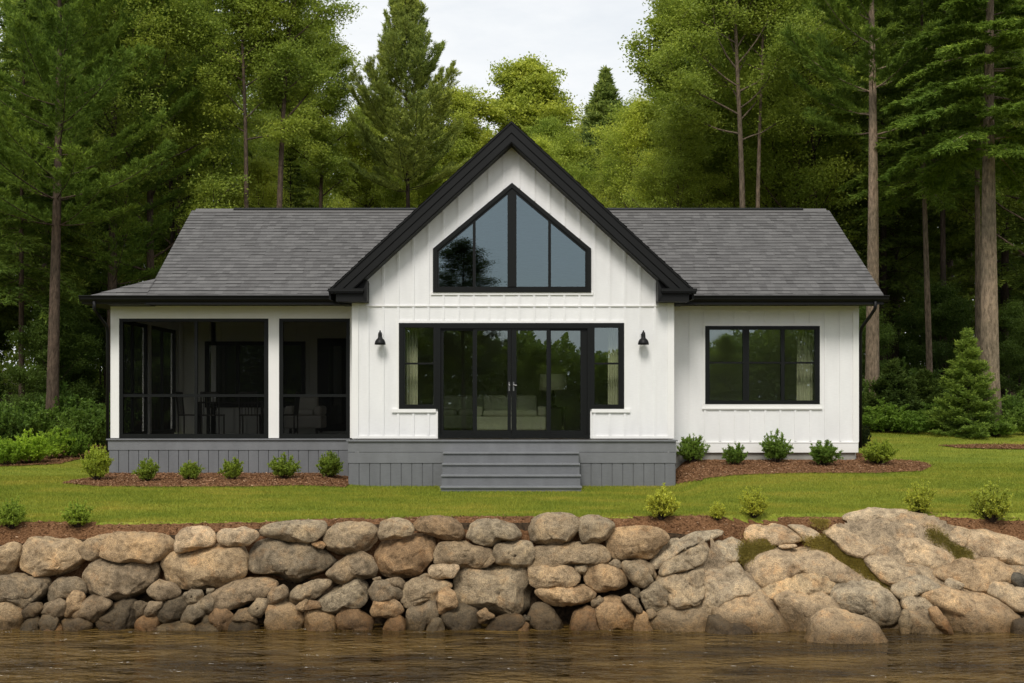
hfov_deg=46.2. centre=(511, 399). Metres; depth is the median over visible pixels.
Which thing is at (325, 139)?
leafy tree
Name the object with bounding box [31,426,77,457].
bush
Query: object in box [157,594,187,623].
wall stone
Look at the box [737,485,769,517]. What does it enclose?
shrub
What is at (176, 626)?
wall stone
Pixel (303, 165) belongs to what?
leafy tree
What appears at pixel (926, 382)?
fir sapling
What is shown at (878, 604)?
ledge rock
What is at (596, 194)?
leafy tree
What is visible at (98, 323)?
sapling
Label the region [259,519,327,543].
wall stone
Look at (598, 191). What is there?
leafy tree
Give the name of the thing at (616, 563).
wall stone
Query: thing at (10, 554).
wall stone
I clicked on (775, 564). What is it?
ledge rock
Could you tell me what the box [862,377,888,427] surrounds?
bush
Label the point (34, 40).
pine tree
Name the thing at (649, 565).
wall stone
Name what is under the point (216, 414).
porch chair
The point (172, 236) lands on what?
leafy tree
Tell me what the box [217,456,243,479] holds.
shrub
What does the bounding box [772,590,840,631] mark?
ledge rock
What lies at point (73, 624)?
wall stone
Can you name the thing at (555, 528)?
wall stone
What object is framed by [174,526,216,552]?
wall stone
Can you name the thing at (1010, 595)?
ledge rock
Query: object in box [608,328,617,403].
curtain
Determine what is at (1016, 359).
sapling
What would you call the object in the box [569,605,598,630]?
wall stone
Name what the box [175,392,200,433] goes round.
porch chair
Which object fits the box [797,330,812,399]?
curtain
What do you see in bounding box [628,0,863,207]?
leafy tree
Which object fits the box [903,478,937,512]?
shrub
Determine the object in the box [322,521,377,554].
wall stone
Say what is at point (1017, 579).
ledge rock
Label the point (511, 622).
wall stone
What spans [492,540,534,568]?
wall stone
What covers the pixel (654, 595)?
wall stone
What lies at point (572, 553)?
wall stone
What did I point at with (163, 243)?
conifer tree
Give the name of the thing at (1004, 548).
ledge rock
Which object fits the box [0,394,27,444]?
bush
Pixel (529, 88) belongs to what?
leafy tree
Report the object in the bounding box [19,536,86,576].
wall stone
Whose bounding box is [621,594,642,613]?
wall stone
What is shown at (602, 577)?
wall stone
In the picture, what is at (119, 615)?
wall stone
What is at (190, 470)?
shrub
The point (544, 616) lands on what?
wall stone
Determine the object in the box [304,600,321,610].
wall stone
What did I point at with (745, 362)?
window
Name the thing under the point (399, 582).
wall stone
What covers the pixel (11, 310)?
conifer tree
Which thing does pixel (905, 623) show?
ledge rock
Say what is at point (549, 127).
leafy tree
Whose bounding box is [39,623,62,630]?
wall stone
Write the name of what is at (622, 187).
leafy tree
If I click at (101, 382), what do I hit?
sapling
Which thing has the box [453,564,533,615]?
wall stone
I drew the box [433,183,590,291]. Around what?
gable window
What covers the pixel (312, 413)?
armchair
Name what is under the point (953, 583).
ledge rock
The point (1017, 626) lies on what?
ledge rock
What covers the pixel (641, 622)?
wall stone
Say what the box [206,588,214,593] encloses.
wall stone
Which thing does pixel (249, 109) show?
leafy tree
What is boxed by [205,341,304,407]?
porch window
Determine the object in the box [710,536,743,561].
ledge rock
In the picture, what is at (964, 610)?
ledge rock
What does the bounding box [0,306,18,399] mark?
sapling
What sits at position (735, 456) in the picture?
shrub
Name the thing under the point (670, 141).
leafy tree
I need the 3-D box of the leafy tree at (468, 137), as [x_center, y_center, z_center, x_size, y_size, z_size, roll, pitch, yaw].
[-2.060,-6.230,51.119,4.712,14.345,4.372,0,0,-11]
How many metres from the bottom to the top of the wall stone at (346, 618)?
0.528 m
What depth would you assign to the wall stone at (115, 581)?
17.59 m
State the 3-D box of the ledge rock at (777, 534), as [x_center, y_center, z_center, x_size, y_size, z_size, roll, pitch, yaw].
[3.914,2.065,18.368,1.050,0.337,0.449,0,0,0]
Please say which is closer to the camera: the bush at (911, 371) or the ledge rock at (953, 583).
the ledge rock at (953, 583)
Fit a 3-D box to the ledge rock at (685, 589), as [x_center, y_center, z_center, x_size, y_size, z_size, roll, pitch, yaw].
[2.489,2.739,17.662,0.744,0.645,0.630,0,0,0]
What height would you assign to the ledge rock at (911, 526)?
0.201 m
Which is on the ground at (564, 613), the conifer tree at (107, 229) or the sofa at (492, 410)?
the conifer tree at (107, 229)
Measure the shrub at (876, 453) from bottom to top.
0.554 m
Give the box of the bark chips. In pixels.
[0,443,1023,547]
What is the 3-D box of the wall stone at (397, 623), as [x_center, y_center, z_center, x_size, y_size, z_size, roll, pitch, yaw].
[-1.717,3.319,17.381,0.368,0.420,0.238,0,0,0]
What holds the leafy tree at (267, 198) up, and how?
on the ground at (564, 613)
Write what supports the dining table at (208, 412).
on the house
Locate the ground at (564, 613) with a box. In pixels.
[0,371,1023,623]
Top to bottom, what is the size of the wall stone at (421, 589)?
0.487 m
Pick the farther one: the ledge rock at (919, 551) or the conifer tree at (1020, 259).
the conifer tree at (1020, 259)
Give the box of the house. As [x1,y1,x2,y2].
[78,121,889,491]
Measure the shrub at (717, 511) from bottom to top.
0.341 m
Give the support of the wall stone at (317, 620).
in the lake water
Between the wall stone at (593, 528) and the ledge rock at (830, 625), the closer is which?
the ledge rock at (830, 625)
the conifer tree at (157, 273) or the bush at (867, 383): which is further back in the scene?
the conifer tree at (157, 273)
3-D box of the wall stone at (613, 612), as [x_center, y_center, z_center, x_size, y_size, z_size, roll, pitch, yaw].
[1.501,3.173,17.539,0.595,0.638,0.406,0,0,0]
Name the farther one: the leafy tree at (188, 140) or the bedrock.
the leafy tree at (188, 140)
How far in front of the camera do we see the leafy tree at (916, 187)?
49.82 m
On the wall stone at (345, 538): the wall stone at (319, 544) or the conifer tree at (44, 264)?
the wall stone at (319, 544)
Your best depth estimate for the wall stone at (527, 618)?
17.39 m
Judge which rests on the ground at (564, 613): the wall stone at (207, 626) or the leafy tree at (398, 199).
the leafy tree at (398, 199)
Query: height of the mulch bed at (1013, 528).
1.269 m
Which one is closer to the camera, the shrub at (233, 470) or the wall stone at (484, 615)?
the wall stone at (484, 615)
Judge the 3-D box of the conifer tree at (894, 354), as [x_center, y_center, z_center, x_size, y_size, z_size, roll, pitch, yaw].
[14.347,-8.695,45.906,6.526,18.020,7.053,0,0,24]
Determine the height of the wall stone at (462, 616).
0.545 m
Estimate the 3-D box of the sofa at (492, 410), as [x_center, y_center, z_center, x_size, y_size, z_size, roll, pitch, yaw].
[-0.044,0.330,26.190,1.550,0.880,0.970,0,0,0]
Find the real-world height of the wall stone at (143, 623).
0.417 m
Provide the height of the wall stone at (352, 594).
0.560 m
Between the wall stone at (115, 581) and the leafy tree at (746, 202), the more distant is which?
the leafy tree at (746, 202)
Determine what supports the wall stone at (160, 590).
on the wall stone at (170, 610)
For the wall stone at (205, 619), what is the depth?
17.42 m
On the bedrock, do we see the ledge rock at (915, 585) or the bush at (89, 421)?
the ledge rock at (915, 585)
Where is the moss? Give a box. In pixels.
[735,516,974,589]
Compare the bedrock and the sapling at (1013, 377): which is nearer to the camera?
the bedrock
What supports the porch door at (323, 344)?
in the house
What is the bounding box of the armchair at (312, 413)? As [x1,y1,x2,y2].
[285,397,325,433]
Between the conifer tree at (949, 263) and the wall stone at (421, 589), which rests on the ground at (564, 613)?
the conifer tree at (949, 263)
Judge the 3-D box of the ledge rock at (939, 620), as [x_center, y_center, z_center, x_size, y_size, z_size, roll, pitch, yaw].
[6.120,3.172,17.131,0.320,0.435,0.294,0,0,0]
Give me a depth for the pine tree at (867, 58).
32.90 m
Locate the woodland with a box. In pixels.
[0,40,1023,392]
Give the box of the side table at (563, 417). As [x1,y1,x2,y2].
[545,407,565,429]
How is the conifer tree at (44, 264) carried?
on the ground at (564, 613)
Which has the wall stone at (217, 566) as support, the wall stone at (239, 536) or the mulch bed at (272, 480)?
the wall stone at (239, 536)
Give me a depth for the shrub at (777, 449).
24.46 m
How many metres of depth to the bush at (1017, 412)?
29.14 m
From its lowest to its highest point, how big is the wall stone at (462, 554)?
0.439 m
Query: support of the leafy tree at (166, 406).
on the ground at (564, 613)
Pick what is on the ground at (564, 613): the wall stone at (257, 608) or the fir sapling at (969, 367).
the fir sapling at (969, 367)
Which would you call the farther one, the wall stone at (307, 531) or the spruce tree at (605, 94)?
the spruce tree at (605, 94)
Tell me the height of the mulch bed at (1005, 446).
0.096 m
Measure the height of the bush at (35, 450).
0.832 m
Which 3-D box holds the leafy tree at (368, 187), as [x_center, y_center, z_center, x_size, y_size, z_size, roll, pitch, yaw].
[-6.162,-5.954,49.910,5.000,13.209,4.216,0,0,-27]
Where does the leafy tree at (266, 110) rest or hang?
on the ground at (564, 613)
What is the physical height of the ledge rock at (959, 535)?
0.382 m
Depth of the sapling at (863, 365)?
56.91 m
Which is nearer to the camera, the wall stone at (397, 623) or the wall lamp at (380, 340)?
the wall stone at (397, 623)
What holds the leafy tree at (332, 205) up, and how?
on the ground at (564, 613)
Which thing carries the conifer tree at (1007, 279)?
on the ground at (564, 613)
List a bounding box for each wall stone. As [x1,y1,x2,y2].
[0,541,22,574]
[0,572,51,608]
[0,602,24,629]
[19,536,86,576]
[20,615,39,630]
[21,602,43,619]
[38,614,59,630]
[39,598,65,619]
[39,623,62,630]
[47,576,88,600]
[60,617,93,630]
[64,590,85,617]
[72,594,112,623]
[77,533,110,560]
[82,558,160,600]
[94,598,137,629]
[99,531,174,563]
[133,600,147,619]
[134,615,160,630]
[144,601,162,616]
[146,579,181,601]
[156,621,194,630]
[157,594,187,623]
[160,543,248,589]
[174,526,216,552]
[180,601,205,623]
[183,588,203,603]
[194,622,216,630]
[199,593,214,612]
[201,615,208,623]
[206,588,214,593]
[208,608,233,629]
[210,577,278,610]
[217,526,259,546]
[228,622,259,630]
[232,608,257,623]
[247,598,267,617]
[248,537,336,582]
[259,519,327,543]
[264,598,303,629]
[267,584,288,604]
[287,579,331,604]
[295,599,308,611]
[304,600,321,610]
[304,609,336,630]
[311,541,325,548]
[317,578,368,614]
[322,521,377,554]
[326,551,378,584]
[335,607,374,629]
[367,579,402,601]
[370,599,403,618]
[374,533,435,578]
[377,517,414,540]
[383,615,405,630]
[386,577,405,588]
[400,573,452,607]
[405,600,438,629]
[413,515,464,540]
[426,617,444,630]
[428,563,459,579]
[433,540,495,568]
[436,586,457,614]
[439,603,480,630]
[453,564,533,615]
[466,518,521,546]
[476,608,494,623]
[485,613,524,630]
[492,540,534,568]
[519,621,528,630]
[523,615,530,620]
[527,541,610,567]
[527,565,580,588]
[527,602,563,629]
[528,512,579,544]
[534,584,596,606]
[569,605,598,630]
[574,564,587,573]
[579,514,614,542]
[583,562,627,592]
[591,596,603,607]
[595,594,634,629]
[605,525,669,560]
[608,559,621,568]
[621,560,653,587]
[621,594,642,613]
[630,586,639,598]
[632,611,652,630]
[633,559,656,578]
[640,581,667,611]
[646,609,656,619]
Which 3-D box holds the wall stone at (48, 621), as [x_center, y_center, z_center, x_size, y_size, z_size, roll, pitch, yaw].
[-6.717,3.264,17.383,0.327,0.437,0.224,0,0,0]
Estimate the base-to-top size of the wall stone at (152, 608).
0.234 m
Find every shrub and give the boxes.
[0,496,28,528]
[60,498,94,526]
[80,443,114,479]
[132,457,159,480]
[178,460,205,479]
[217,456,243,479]
[267,452,301,478]
[315,450,344,477]
[643,483,680,519]
[676,433,710,461]
[709,500,725,520]
[721,441,747,464]
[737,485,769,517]
[758,428,793,461]
[809,440,843,464]
[859,438,900,463]
[862,425,871,445]
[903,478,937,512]
[966,476,1013,521]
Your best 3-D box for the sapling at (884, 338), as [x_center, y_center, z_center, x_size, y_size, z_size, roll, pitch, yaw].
[10.672,-1.051,35.860,2.953,3.582,2.564,0,0,28]
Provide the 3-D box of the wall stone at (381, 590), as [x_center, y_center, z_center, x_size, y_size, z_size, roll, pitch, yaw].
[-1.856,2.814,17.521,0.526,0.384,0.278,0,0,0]
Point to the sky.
(581, 37)
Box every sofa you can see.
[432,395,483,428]
[477,395,545,429]
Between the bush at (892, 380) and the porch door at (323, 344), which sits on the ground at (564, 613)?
the bush at (892, 380)
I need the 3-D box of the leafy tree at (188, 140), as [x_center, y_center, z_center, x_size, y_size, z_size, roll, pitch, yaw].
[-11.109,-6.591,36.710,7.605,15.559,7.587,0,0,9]
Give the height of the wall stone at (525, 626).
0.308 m
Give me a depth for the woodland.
80.18 m
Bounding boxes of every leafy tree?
[0,0,134,384]
[32,0,285,429]
[68,10,285,414]
[72,0,265,426]
[96,0,264,243]
[167,0,328,207]
[183,3,280,206]
[211,154,294,208]
[212,0,366,207]
[222,111,327,207]
[235,133,338,207]
[237,32,316,205]
[262,13,375,207]
[291,139,339,207]
[319,102,399,207]
[330,153,375,207]
[360,157,447,207]
[379,166,446,207]
[414,84,501,205]
[470,51,601,179]
[521,112,599,194]
[529,132,604,196]
[570,98,601,181]
[575,96,653,207]
[579,123,647,207]
[583,91,720,207]
[593,137,685,207]
[598,0,766,207]
[621,102,739,207]
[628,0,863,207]
[641,62,788,205]
[665,0,905,253]
[680,0,827,207]
[684,9,864,207]
[696,0,932,207]
[697,55,856,222]
[719,7,887,229]
[806,6,967,365]
[887,9,1014,358]
[912,1,1023,255]
[934,51,1023,256]
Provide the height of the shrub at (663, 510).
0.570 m
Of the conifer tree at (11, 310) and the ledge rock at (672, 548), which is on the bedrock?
the ledge rock at (672, 548)
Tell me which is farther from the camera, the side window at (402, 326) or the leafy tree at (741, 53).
the leafy tree at (741, 53)
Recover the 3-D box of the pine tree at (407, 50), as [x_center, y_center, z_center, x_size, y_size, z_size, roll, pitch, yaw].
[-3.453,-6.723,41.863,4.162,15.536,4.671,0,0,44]
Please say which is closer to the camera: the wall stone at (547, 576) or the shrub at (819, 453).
the wall stone at (547, 576)
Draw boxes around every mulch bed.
[0,445,103,465]
[0,515,1023,581]
[62,472,347,486]
[676,453,931,483]
[939,444,1023,448]
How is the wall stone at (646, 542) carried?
on the ledge rock at (672, 548)
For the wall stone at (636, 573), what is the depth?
17.54 m
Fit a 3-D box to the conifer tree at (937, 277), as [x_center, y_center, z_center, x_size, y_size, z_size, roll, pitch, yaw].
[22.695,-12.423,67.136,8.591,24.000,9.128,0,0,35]
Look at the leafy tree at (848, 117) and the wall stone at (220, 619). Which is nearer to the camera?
the wall stone at (220, 619)
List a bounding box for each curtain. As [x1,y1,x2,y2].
[405,328,417,403]
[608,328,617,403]
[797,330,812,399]
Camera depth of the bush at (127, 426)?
33.51 m
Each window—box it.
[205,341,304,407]
[399,323,437,408]
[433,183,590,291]
[590,323,623,408]
[705,326,819,403]
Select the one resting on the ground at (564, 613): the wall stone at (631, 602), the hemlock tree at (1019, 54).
the hemlock tree at (1019, 54)
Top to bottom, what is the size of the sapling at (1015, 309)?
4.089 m
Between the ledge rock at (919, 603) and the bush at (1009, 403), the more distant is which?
the bush at (1009, 403)
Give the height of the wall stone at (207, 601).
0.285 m
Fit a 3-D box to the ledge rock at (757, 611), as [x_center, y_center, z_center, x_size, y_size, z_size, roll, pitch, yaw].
[3.461,3.154,17.488,1.174,0.779,0.732,0,0,0]
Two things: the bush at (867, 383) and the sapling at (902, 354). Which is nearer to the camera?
the bush at (867, 383)
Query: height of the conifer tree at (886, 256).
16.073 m
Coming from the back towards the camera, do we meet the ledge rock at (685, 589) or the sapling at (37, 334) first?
the sapling at (37, 334)
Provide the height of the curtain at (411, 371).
2.450 m
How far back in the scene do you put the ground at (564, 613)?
20.91 m
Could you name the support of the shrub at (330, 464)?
on the mulch bed at (272, 480)
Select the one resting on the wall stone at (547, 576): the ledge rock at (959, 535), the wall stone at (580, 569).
the wall stone at (580, 569)
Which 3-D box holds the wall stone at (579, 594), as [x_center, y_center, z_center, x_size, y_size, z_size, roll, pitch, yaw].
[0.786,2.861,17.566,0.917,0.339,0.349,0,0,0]
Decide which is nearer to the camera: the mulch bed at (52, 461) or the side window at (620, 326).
the side window at (620, 326)
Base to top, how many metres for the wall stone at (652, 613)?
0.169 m
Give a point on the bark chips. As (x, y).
(176, 478)
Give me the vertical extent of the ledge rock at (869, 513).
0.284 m
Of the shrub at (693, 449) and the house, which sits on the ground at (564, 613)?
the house
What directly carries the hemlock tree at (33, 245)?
on the ground at (564, 613)
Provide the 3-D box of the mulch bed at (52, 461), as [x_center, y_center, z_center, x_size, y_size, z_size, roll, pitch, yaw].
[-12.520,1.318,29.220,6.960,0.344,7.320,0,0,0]
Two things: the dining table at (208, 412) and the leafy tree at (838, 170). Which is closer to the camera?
the dining table at (208, 412)
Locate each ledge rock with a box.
[649,529,723,568]
[650,604,708,631]
[655,566,704,609]
[658,542,709,576]
[700,561,759,614]
[705,614,752,634]
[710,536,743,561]
[711,588,790,632]
[743,546,864,587]
[744,523,801,545]
[761,573,835,599]
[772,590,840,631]
[778,544,796,548]
[788,524,820,545]
[804,607,887,643]
[822,524,876,558]
[829,579,901,627]
[842,507,907,520]
[863,553,933,586]
[890,575,940,598]
[896,537,953,568]
[898,609,912,633]
[900,595,932,614]
[904,523,917,529]
[909,610,942,633]
[919,584,1020,632]
[928,606,952,634]
[933,556,1016,592]
[944,578,964,589]
[948,524,971,546]
[968,528,1023,564]
[986,581,1023,614]
[1010,617,1023,634]
[1011,572,1023,586]
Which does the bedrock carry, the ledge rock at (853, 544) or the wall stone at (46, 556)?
the ledge rock at (853, 544)
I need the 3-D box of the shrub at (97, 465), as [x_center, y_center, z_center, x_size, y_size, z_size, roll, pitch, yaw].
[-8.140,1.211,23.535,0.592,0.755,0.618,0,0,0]
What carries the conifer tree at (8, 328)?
on the ground at (564, 613)
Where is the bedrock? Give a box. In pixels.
[688,511,1023,628]
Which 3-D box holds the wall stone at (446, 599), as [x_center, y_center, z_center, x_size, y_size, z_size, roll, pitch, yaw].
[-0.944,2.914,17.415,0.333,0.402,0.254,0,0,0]
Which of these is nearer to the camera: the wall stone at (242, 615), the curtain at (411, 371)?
the wall stone at (242, 615)
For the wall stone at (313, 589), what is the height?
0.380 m
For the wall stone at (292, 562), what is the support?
on the wall stone at (237, 594)
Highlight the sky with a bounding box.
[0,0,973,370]
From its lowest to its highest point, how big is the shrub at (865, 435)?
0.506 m
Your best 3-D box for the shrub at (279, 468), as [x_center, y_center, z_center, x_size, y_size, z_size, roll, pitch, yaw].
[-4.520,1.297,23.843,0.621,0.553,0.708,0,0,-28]
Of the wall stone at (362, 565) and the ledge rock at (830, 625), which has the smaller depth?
the ledge rock at (830, 625)
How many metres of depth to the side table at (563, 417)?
25.77 m
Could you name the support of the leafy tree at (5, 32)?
on the ground at (564, 613)
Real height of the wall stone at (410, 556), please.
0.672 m
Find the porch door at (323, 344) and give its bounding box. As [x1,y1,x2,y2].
[317,338,345,430]
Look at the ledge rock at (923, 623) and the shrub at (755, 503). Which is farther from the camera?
the shrub at (755, 503)
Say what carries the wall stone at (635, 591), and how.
on the wall stone at (631, 602)
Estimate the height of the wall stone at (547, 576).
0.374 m
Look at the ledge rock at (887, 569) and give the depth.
17.79 m
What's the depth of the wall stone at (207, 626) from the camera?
17.32 m
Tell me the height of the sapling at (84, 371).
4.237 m
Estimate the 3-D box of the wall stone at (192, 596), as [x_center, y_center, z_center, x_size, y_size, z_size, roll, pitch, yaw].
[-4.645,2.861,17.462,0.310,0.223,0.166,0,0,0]
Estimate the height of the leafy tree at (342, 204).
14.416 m
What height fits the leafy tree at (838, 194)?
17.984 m
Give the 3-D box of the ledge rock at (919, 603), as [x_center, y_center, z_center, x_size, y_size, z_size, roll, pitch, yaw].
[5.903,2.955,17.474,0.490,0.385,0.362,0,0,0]
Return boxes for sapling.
[0,298,104,415]
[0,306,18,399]
[1,306,105,406]
[70,269,140,407]
[77,316,134,401]
[109,326,170,429]
[859,306,908,391]
[862,314,905,376]
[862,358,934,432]
[882,277,974,387]
[888,333,924,373]
[901,300,974,376]
[906,368,946,413]
[923,327,1016,438]
[950,260,1023,392]
[998,293,1023,401]
[999,315,1023,405]
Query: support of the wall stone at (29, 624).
in the lake water
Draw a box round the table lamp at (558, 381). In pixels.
[539,374,566,406]
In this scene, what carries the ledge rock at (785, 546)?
on the ledge rock at (775, 564)
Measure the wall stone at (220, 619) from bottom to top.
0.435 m
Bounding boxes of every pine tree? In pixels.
[0,0,171,424]
[0,0,209,411]
[345,0,470,207]
[780,0,972,394]
[877,0,1023,421]
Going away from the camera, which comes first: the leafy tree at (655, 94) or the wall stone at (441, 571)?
the wall stone at (441, 571)
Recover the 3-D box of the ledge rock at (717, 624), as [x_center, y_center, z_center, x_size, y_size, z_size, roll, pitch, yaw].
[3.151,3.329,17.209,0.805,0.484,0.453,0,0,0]
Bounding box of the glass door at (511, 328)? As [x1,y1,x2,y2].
[438,323,589,437]
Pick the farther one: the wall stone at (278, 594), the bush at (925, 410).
the bush at (925, 410)
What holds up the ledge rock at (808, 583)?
on the bedrock
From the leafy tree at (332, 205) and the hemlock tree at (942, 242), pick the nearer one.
the hemlock tree at (942, 242)
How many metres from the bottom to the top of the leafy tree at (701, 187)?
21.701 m
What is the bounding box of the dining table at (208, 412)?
[198,402,263,433]
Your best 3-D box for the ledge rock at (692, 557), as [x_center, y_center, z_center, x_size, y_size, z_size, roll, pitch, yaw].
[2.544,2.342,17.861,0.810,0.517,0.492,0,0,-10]
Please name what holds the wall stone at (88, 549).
on the wall stone at (115, 581)
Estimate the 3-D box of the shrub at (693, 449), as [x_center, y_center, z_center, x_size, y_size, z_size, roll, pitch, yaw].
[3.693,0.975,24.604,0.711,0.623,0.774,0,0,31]
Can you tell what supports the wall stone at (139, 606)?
on the wall stone at (143, 623)
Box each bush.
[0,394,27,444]
[0,436,25,464]
[1,398,71,443]
[2,428,58,462]
[21,382,93,426]
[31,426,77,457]
[46,398,124,449]
[64,429,92,457]
[90,393,141,437]
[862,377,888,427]
[862,397,916,432]
[880,357,951,396]
[892,410,937,433]
[915,398,965,431]
[973,415,1018,436]
[1001,389,1023,427]
[1002,399,1023,433]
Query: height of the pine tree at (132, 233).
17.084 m
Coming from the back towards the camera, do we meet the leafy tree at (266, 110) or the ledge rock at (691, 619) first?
the leafy tree at (266, 110)
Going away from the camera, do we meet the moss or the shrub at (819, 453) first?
the moss
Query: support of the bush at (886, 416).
on the ground at (564, 613)
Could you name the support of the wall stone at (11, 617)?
in the lake water
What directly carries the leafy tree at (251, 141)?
on the ground at (564, 613)
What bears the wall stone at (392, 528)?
on the wall stone at (410, 556)
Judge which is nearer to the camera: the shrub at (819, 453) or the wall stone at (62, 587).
the wall stone at (62, 587)
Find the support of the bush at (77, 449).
on the mulch bed at (52, 461)
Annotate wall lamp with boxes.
[375,330,385,344]
[638,330,648,344]
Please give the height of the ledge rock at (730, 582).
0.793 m
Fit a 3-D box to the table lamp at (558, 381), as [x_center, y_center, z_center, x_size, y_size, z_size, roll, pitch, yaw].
[0.888,-0.205,26.000,0.600,0.710,0.600,0,0,0]
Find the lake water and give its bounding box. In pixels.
[0,624,1023,682]
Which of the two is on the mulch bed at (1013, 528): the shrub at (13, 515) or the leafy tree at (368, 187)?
the shrub at (13, 515)
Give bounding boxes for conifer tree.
[0,0,127,403]
[0,7,136,390]
[0,137,34,326]
[3,1,166,388]
[93,0,260,340]
[103,134,250,410]
[276,150,313,207]
[817,27,974,363]
[824,4,939,316]
[825,0,974,362]
[899,191,1020,285]
[900,39,974,366]
[902,49,1023,411]
[949,200,1023,300]
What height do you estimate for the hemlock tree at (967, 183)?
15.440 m
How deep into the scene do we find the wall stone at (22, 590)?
17.50 m
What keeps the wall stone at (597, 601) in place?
on the wall stone at (583, 618)
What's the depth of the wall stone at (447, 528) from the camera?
17.71 m
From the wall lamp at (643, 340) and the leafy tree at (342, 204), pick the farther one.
the leafy tree at (342, 204)
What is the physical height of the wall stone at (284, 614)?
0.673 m
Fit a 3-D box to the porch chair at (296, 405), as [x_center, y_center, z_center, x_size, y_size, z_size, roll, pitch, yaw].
[-5.017,0.298,26.899,0.474,0.960,0.432,0,0,2]
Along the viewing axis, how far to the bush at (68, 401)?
33.31 m
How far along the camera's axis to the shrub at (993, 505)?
18.52 m
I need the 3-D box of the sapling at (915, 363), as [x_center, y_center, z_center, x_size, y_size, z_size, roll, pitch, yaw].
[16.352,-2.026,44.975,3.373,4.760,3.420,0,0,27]
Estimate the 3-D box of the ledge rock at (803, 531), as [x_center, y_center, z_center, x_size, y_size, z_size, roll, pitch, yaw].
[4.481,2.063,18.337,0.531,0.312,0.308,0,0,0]
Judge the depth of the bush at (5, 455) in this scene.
26.49 m
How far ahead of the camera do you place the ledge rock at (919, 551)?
18.02 m
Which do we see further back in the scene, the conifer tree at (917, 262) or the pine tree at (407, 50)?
the conifer tree at (917, 262)
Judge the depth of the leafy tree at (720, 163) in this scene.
41.91 m
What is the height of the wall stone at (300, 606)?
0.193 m
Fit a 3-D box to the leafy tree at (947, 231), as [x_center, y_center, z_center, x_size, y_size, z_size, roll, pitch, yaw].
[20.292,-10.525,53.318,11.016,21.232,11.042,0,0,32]
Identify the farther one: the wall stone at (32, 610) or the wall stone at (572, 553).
the wall stone at (572, 553)
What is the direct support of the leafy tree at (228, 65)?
on the ground at (564, 613)
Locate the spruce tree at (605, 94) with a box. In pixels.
[575,65,624,201]
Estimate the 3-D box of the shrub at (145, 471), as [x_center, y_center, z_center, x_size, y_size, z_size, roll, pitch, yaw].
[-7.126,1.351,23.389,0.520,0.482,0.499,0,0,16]
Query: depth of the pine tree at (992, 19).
29.36 m
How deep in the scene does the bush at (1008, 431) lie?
28.59 m
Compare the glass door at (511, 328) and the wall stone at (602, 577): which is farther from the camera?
the glass door at (511, 328)
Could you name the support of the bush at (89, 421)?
on the mulch bed at (52, 461)
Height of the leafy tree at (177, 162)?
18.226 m
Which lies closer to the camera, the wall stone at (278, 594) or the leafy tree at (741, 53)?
the wall stone at (278, 594)
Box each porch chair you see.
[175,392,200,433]
[200,392,224,433]
[238,392,260,433]
[284,392,300,433]
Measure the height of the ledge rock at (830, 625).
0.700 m
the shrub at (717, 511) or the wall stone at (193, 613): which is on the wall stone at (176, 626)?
the wall stone at (193, 613)
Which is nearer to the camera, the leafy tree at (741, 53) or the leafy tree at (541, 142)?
the leafy tree at (741, 53)
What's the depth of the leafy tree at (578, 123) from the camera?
67.08 m
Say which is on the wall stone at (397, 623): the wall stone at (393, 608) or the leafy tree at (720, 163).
the wall stone at (393, 608)
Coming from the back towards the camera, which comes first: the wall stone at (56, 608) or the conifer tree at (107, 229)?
the conifer tree at (107, 229)
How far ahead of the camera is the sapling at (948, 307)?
37.97 m
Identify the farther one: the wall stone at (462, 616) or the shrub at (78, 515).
the shrub at (78, 515)
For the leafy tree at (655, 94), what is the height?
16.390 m
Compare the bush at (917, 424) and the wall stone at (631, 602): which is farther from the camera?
the bush at (917, 424)
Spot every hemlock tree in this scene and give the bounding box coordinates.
[0,0,124,399]
[836,0,1013,371]
[852,2,1015,377]
[881,0,1023,419]
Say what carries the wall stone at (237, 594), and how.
on the wall stone at (220, 619)
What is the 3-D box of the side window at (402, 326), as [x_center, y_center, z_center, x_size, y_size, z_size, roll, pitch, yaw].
[-1.870,-0.680,24.032,0.780,1.720,0.135,0,0,0]
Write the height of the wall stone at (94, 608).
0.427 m
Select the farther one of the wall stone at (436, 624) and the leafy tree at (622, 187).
the leafy tree at (622, 187)
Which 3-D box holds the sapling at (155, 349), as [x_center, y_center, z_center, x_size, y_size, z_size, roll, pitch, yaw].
[-10.473,-0.760,35.854,2.864,3.986,2.824,0,0,41]
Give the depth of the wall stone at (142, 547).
17.66 m
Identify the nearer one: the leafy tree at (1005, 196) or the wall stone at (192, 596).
the wall stone at (192, 596)
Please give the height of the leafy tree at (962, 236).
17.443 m
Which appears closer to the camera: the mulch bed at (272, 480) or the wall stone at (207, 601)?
the wall stone at (207, 601)
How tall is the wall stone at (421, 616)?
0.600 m
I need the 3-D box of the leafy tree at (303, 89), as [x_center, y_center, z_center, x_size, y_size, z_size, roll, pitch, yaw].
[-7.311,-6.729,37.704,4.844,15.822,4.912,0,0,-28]
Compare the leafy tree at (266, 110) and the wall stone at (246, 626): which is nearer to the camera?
the wall stone at (246, 626)
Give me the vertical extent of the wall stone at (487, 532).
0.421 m
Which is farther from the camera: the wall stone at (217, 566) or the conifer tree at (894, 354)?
the conifer tree at (894, 354)
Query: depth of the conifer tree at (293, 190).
45.86 m

